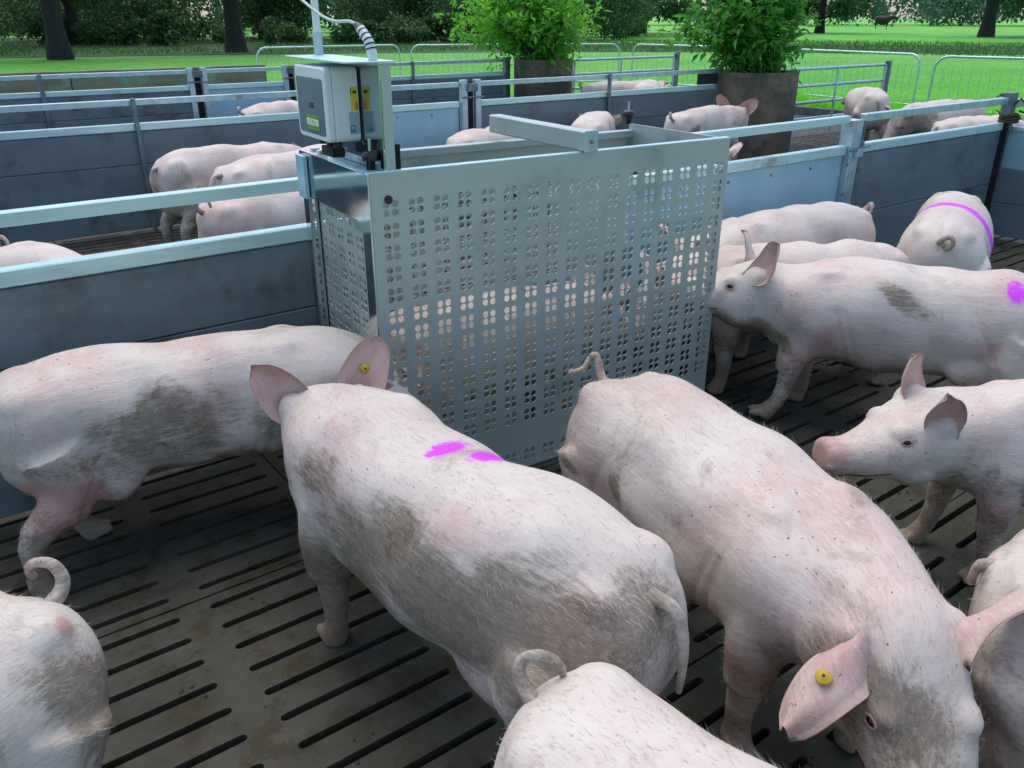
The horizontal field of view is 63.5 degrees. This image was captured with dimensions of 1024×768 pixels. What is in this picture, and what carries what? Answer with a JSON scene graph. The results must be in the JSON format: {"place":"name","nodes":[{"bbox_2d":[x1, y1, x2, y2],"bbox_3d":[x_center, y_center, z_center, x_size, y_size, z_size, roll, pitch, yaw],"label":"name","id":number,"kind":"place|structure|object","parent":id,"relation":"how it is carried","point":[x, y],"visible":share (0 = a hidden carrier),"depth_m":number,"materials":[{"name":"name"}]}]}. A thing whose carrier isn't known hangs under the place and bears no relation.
{"place":"outdoors","nodes":[
{"label":"outdoors","id":0,"kind":"place"},
{"bbox_2d":[0,130,1023,767],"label":"slatted floor","id":1,"kind":"structure","parent":0,"point":[170,612],"depth_m":2.24,"materials":[{"name":"concrete"}]},
{"bbox_2d":[0,235,82,267],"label":"pig","id":2,"kind":"object","parent":1,"relation":"on","point":[20,253],"visible":0.12,"depth_m":3.30},
{"bbox_2d":[0,557,113,767],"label":"pig","id":3,"kind":"object","parent":1,"relation":"on","point":[55,711],"visible":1,"depth_m":1.33},
{"bbox_2d":[0,70,193,140],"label":"pen partition","id":4,"kind":"object","parent":1,"relation":"on","point":[30,120],"visible":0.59,"depth_m":8.75,"materials":[{"name":"grey plastic"}]},
{"bbox_2d":[0,90,319,246],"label":"pen partition","id":5,"kind":"object","parent":1,"relation":"on","point":[51,166],"visible":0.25,"depth_m":5.96,"materials":[{"name":"grey plastic"}]},
{"bbox_2d":[0,177,355,518],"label":"pen partition","id":6,"kind":"object","parent":1,"relation":"on","point":[249,280],"visible":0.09,"depth_m":2.69,"materials":[{"name":"grey plastic"}]},
{"bbox_2d":[186,67,212,118],"bbox_3d":[-3.522,-3.081,9.427,0.240,0.975,0.080,-17,29,-33],"label":"double post","id":7,"kind":"object","parent":1,"relation":"on","point":[196,88],"visible":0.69,"depth_m":9.33,"materials":[{"name":"metal"}]},
{"bbox_2d":[0,324,422,597],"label":"pig","id":8,"kind":"object","parent":1,"relation":"on","point":[83,430],"visible":0.74,"depth_m":2.30},
{"bbox_2d":[149,141,301,242],"bbox_3d":[-1.885,-1.375,5.921,0.445,0.710,1.405,20,31,38],"label":"pig","id":9,"kind":"object","parent":1,"relation":"on","point":[184,169],"visible":0.3,"depth_m":5.46},
{"bbox_2d":[206,66,284,124],"bbox_3d":[-3.090,-3.238,9.767,0.960,0.925,0.052,-17,29,-33],"label":"pen partition","id":10,"kind":"object","parent":1,"relation":"on","point":[226,108],"visible":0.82,"depth_m":9.63,"materials":[{"name":"metal"}]},
{"bbox_2d":[237,100,297,123],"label":"pig","id":11,"kind":"object","parent":1,"relation":"on","point":[286,106],"visible":0.18,"depth_m":8.32},
{"bbox_2d":[209,144,326,186],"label":"pig","id":12,"kind":"object","parent":1,"relation":"on","point":[260,167],"visible":0.17,"depth_m":5.21},
{"bbox_2d":[281,64,296,100],"bbox_3d":[-2.633,-3.352,10.035,0.240,0.975,0.080,-17,29,-33],"label":"double post","id":13,"kind":"object","parent":1,"relation":"on","point":[288,76],"visible":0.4,"depth_m":9.88,"materials":[{"name":"metal"}]},
{"bbox_2d":[193,191,411,290],"bbox_3d":[-1.112,-0.844,4.757,0.415,0.685,1.481,19,30,36],"label":"pig","id":14,"kind":"object","parent":1,"relation":"on","point":[225,217],"visible":0.17,"depth_m":4.21},
{"bbox_2d":[391,82,458,148],"bbox_3d":[-0.797,-2.210,7.454,0.760,0.925,0.052,-17,29,-33],"label":"pen partition","id":15,"kind":"object","parent":1,"relation":"on","point":[425,124],"visible":0.46,"depth_m":7.39,"materials":[{"name":"metal"}]},
{"bbox_2d":[379,59,503,135],"bbox_3d":[-1.358,-3.746,10.935,3.100,0.965,0.086,-17,29,-33],"label":"pen partition","id":16,"kind":"object","parent":1,"relation":"on","point":[407,97],"visible":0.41,"depth_m":11.13,"materials":[{"name":"grey plastic"}]},
{"bbox_2d":[249,336,690,727],"bbox_3d":[-0.226,0.374,1.978,0.450,0.728,1.494,-20,31,-38],"label":"pig","id":17,"kind":"object","parent":1,"relation":"on","point":[484,566],"visible":0.9,"depth_m":1.57},
{"bbox_2d":[459,79,483,130],"bbox_3d":[-0.372,-2.314,7.700,0.240,0.975,0.080,-17,29,-33],"label":"double post","id":18,"kind":"object","parent":1,"relation":"on","point":[470,96],"visible":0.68,"depth_m":7.59,"materials":[{"name":"metal"}]},
{"bbox_2d":[446,126,519,205],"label":"pig","id":19,"kind":"object","parent":1,"relation":"on","point":[473,135],"visible":0.14,"depth_m":6.72},
{"bbox_2d":[0,245,1007,765],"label":"muck","id":20,"kind":"object","parent":1,"relation":"on","point":[314,591],"visible":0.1,"depth_m":2.31,"materials":[{"name":"brown soil"}]},
{"bbox_2d":[503,57,509,97],"bbox_3d":[-0.079,-4.148,11.827,0.080,0.975,0.080,-17,29,-33],"label":"end post","id":21,"kind":"object","parent":1,"relation":"on","point":[506,67],"visible":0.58,"depth_m":11.69,"materials":[{"name":"grey metal"}]},
{"bbox_2d":[285,0,729,466],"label":"weighing station","id":22,"kind":"object","parent":1,"relation":"on","point":[358,175],"visible":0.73,"depth_m":2.75,"materials":[{"name":"silver metal"}]},
{"bbox_2d":[314,199,370,337],"bbox_3d":[-0.526,-0.157,2.743,0.002,1.020,0.500,-14,28,-29],"label":"end door","id":23,"kind":"structure","parent":22,"relation":"in","point":[333,219],"depth_m":2.68,"materials":[{"name":"silver metal"}]},
{"bbox_2d":[359,264,643,415],"bbox_3d":[0.004,-0.086,3.171,1.282,0.587,0.364,-15,28,-30],"label":"pig","id":24,"kind":"object","parent":22,"relation":"on","point":[471,336],"visible":0.18,"depth_m":2.97},
{"bbox_2d":[514,58,572,103],"bbox_3d":[0.449,-4.195,11.965,0.848,0.950,0.848,-17,29,-33],"label":"concrete planter","id":25,"kind":"object","parent":1,"relation":"on","point":[523,68],"visible":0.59,"depth_m":11.55,"materials":[{"name":"concrete"}]},
{"bbox_2d":[434,0,611,72],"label":"leafy shrub","id":26,"kind":"object","parent":25,"relation":"in","point":[539,29],"visible":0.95,"depth_m":11.28,"materials":[{"name":"green plant"}]},
{"bbox_2d":[570,111,621,180],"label":"pig","id":27,"kind":"object","parent":1,"relation":"on","point":[600,121],"visible":0.32,"depth_m":7.31},
{"bbox_2d":[481,69,716,129],"bbox_3d":[1.015,-2.743,8.677,3.260,0.965,0.086,-17,29,-33],"label":"pen partition","id":28,"kind":"object","parent":1,"relation":"on","point":[652,107],"visible":0.37,"depth_m":8.53,"materials":[{"name":"grey plastic"}]},
{"bbox_2d":[578,80,671,97],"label":"pig","id":29,"kind":"object","parent":1,"relation":"on","point":[600,86],"visible":0.23,"depth_m":11.49},
{"bbox_2d":[573,52,679,92],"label":"tubular gate","id":30,"kind":"structure","parent":1,"relation":"on","point":[676,59],"depth_m":13.08,"materials":[{"name":"metal"}]},
{"bbox_2d":[490,649,785,767],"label":"pig","id":31,"kind":"object","parent":1,"relation":"on","point":[598,715],"visible":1,"depth_m":1.15},
{"bbox_2d":[634,79,664,88],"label":"pig","id":32,"kind":"object","parent":1,"relation":"on","point":[646,83],"visible":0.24,"depth_m":11.08},
{"bbox_2d":[645,142,742,172],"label":"pig","id":33,"kind":"object","parent":1,"relation":"on","point":[734,150],"visible":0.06,"depth_m":6.70},
{"bbox_2d":[548,115,850,310],"bbox_3d":[1.039,-0.824,4.298,2.170,0.955,0.052,-17,29,-33],"label":"pen partition","id":34,"kind":"object","parent":1,"relation":"on","point":[779,181],"visible":0.29,"depth_m":4.42,"materials":[{"name":"metal"}]},
{"bbox_2d":[697,66,723,104],"bbox_3d":[2.226,-3.124,9.522,0.390,0.975,0.080,-17,29,-33],"label":"end post","id":35,"kind":"object","parent":1,"relation":"on","point":[708,78],"visible":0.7,"depth_m":9.39,"materials":[{"name":"grey metal"}]},
{"bbox_2d":[664,94,758,160],"bbox_3d":[1.997,-2.424,8.199,0.435,0.798,1.590,22,32,40],"label":"pig","id":36,"kind":"object","parent":1,"relation":"on","point":[723,113],"visible":0.46,"depth_m":7.87},
{"bbox_2d":[718,69,798,158],"bbox_3d":[2.814,-3.178,9.706,0.948,0.925,0.948,-17,29,-33],"label":"concrete planter","id":37,"kind":"object","parent":1,"relation":"on","point":[774,95],"visible":0.69,"depth_m":9.29,"materials":[{"name":"concrete"}]},
{"bbox_2d":[654,0,836,84],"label":"leafy shrub","id":38,"kind":"object","parent":37,"relation":"in","point":[745,36],"visible":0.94,"depth_m":9.16,"materials":[{"name":"green plant"}]},
{"bbox_2d":[617,237,910,393],"bbox_3d":[1.083,-0.304,3.600,1.349,0.638,0.409,-4,24,-8],"label":"pig","id":39,"kind":"object","parent":1,"relation":"on","point":[724,335],"visible":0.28,"depth_m":3.47},
{"bbox_2d":[659,201,875,357],"bbox_3d":[1.222,-0.517,4.035,1.441,0.674,0.425,-14,28,-29],"label":"pig","id":40,"kind":"object","parent":1,"relation":"on","point":[826,222],"visible":0.3,"depth_m":3.92},
{"bbox_2d":[555,352,1023,767],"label":"pig","id":41,"kind":"object","parent":1,"relation":"on","point":[785,550],"visible":0.91,"depth_m":1.61},
{"bbox_2d":[670,230,1023,419],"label":"pig","id":42,"kind":"object","parent":1,"relation":"on","point":[956,327],"visible":0.84,"depth_m":3.06},
{"bbox_2d":[835,118,869,205],"bbox_3d":[1.978,-1.075,4.931,0.191,0.960,0.105,-17,29,-33],"label":"gate post","id":43,"kind":"object","parent":1,"relation":"on","point":[852,135],"visible":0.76,"depth_m":4.79,"materials":[{"name":"metal"}]},
{"bbox_2d":[841,87,890,140],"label":"pig","id":44,"kind":"object","parent":1,"relation":"on","point":[856,102],"visible":0.7,"depth_m":9.63},
{"bbox_2d":[812,354,1023,585],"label":"pig","id":45,"kind":"object","parent":1,"relation":"on","point":[944,443],"visible":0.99,"depth_m":2.22},
{"bbox_2d":[854,97,1008,247],"bbox_3d":[2.729,-1.338,5.452,1.730,0.954,0.052,-17,29,-33],"label":"pen partition","id":46,"kind":"object","parent":1,"relation":"on","point":[902,180],"visible":0.6,"depth_m":5.34,"materials":[{"name":"grey plastic"}]},
{"bbox_2d":[882,99,985,138],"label":"pig","id":47,"kind":"object","parent":1,"relation":"on","point":[908,125],"visible":0.38,"depth_m":8.72},
{"bbox_2d":[896,191,993,270],"bbox_3d":[2.233,-0.644,4.317,0.452,0.678,1.281,12,27,26],"label":"pig","id":48,"kind":"object","parent":1,"relation":"on","point":[953,229],"visible":0.66,"depth_m":3.81},
{"bbox_2d":[930,115,1023,131],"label":"pig","id":49,"kind":"object","parent":1,"relation":"on","point":[957,122],"visible":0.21,"depth_m":7.80},
{"bbox_2d":[966,529,1023,767],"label":"pig","id":50,"kind":"object","parent":1,"relation":"on","point":[997,673],"visible":0.67,"depth_m":1.49},
{"bbox_2d":[984,92,1018,213],"bbox_3d":[3.472,-1.559,5.952,0.095,1.015,0.085,-17,29,-33],"label":"corner post","id":51,"kind":"object","parent":1,"relation":"on","point":[1009,107],"visible":0.43,"depth_m":5.87,"materials":[{"name":"grey metal"}]},
{"bbox_2d":[996,93,1023,131],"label":"rope knot","id":52,"kind":"object","parent":51,"relation":"attached to","point":[1014,118],"visible":0.97,"depth_m":5.76,"materials":[{"name":"grey fabric"}]},
{"bbox_2d":[990,98,1023,239],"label":"pen partition","id":53,"kind":"object","parent":1,"relation":"on","point":[1007,213],"visible":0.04,"depth_m":5.93,"materials":[{"name":"grey plastic"}]},
{"bbox_2d":[0,18,1023,115],"bbox_3d":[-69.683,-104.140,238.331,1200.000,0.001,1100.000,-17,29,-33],"label":"meadow","id":54,"kind":"structure","parent":0,"point":[909,32],"depth_m":33.09,"materials":[{"name":"green plant"}]},
{"bbox_2d":[39,0,74,59],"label":"broadleaf tree","id":55,"kind":"object","parent":54,"relation":"on","point":[57,45],"visible":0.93,"depth_m":33.15,"materials":[{"name":"brown plant"}]},
{"bbox_2d":[0,65,266,113],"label":"board wall","id":56,"kind":"structure","parent":54,"relation":"on","point":[49,85],"depth_m":11.00,"materials":[{"name":"grey metal"}]},
{"bbox_2d":[256,44,401,86],"bbox_3d":[-3.932,-6.891,18.216,3.439,1.040,0.560,-17,29,-34],"label":"meadow barrier","id":57,"kind":"object","parent":54,"relation":"on","point":[259,50],"visible":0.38,"depth_m":17.92,"materials":[{"name":"metal"}]},
{"bbox_2d":[381,0,439,21],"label":"broadleaf tree","id":58,"kind":"object","parent":54,"relation":"on","point":[401,3],"visible":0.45,"depth_m":72.49,"materials":[{"name":"green plant"}]},
{"bbox_2d":[0,0,1023,35],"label":"wood","id":59,"kind":"object","parent":54,"relation":"on","point":[937,10],"visible":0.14,"depth_m":145.81,"materials":[{"name":"green plant"}]},
{"bbox_2d":[0,36,1023,57],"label":"woodland verge","id":60,"kind":"structure","parent":54,"relation":"on","point":[12,40],"depth_m":43.47,"materials":[{"name":"green plant"}]},
{"bbox_2d":[58,0,117,44],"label":"broadleaf tree","id":61,"kind":"object","parent":60,"relation":"on","point":[70,11],"visible":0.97,"depth_m":49.24,"materials":[{"name":"green plant"}]},
{"bbox_2d":[222,0,247,51],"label":"broadleaf tree","id":62,"kind":"object","parent":60,"relation":"on","point":[235,41],"visible":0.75,"depth_m":39.70,"materials":[{"name":"brown plant"}]},
{"bbox_2d":[246,0,323,39],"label":"broadleaf tree","id":63,"kind":"object","parent":60,"relation":"on","point":[260,17],"visible":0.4,"depth_m":60.45,"materials":[{"name":"green plant"}]},
{"bbox_2d":[0,0,662,45],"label":"undergrowth","id":64,"kind":"object","parent":60,"relation":"on","point":[129,21],"visible":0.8,"depth_m":55.27,"materials":[{"name":"green plant"}]},
{"bbox_2d":[410,43,619,81],"bbox_3d":[0.130,-7.415,19.395,4.981,1.040,0.560,-5,24,-10],"label":"meadow barrier","id":65,"kind":"object","parent":54,"relation":"on","point":[508,56],"visible":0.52,"depth_m":19.17,"materials":[{"name":"metal"}]},
{"bbox_2d":[610,0,663,35],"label":"broadleaf tree","id":66,"kind":"object","parent":54,"relation":"on","point":[638,32],"visible":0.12,"depth_m":73.80,"materials":[{"name":"green plant"}]},
{"bbox_2d":[592,0,696,33],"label":"broadleaf tree","id":67,"kind":"object","parent":54,"relation":"on","point":[670,10],"visible":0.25,"depth_m":85.23,"materials":[{"name":"green plant"}]},
{"bbox_2d":[630,43,769,85],"bbox_3d":[4.104,-6.986,18.431,0.560,1.040,3.667,-21,32,-39],"label":"meadow barrier","id":68,"kind":"object","parent":54,"relation":"on","point":[635,46],"visible":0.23,"depth_m":18.88,"materials":[{"name":"metal"}]},
{"bbox_2d":[786,0,877,32],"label":"broadleaf tree","id":69,"kind":"object","parent":54,"relation":"on","point":[845,9],"visible":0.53,"depth_m":82.70,"materials":[{"name":"green plant"}]},
{"bbox_2d":[783,49,920,104],"bbox_3d":[6.220,-5.753,15.655,0.560,1.040,3.264,-13,27,-27],"label":"meadow barrier","id":70,"kind":"object","parent":54,"relation":"on","point":[895,53],"visible":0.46,"depth_m":15.07,"materials":[{"name":"metal"}]},
{"bbox_2d":[875,15,897,28],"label":"cow","id":71,"kind":"object","parent":54,"relation":"on","point":[886,20],"visible":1,"depth_m":110.24},
{"bbox_2d":[796,89,1023,120],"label":"tall grass","id":72,"kind":"structure","parent":54,"relation":"on","point":[839,105],"depth_m":14.74,"materials":[{"name":"green plant"}]},
{"bbox_2d":[927,55,1023,115],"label":"meadow barrier","id":73,"kind":"object","parent":54,"relation":"on","point":[956,56],"visible":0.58,"depth_m":13.32,"materials":[{"name":"metal"}]},
{"bbox_2d":[976,0,999,36],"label":"broadleaf tree","id":74,"kind":"object","parent":54,"relation":"on","point":[987,28],"visible":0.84,"depth_m":69.57,"materials":[{"name":"brown plant"}]},
{"bbox_2d":[971,0,1023,12],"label":"broadleaf tree","id":75,"kind":"object","parent":54,"relation":"on","point":[1007,6],"visible":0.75,"depth_m":70.28,"materials":[{"name":"green plant"}]},
{"bbox_2d":[176,0,1022,18],"label":"sky","id":76,"kind":"structure","parent":0,"point":[892,9],"materials":[{"name":"white"}]},
{"bbox_2d":[791,114,841,136],"bbox_3d":[1.216,-0.441,4.967,19.600,0.001,14.300,-17,29,-33],"label":"slurry pit","id":77,"kind":"object","parent":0,"point":[812,131],"depth_m":12.79,"materials":[{"name":"grey concrete"}]},
{"bbox_2d":[459,105,843,131],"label":"floor kerb","id":78,"kind":"structure","parent":77,"relation":"on","point":[809,110],"depth_m":14.68,"materials":[{"name":"concrete"}]},
{"bbox_2d":[790,60,891,132],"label":"tubular gate","id":79,"kind":"structure","parent":77,"relation":"on","point":[887,64],"depth_m":10.77,"materials":[{"name":"metal"}]}
]}

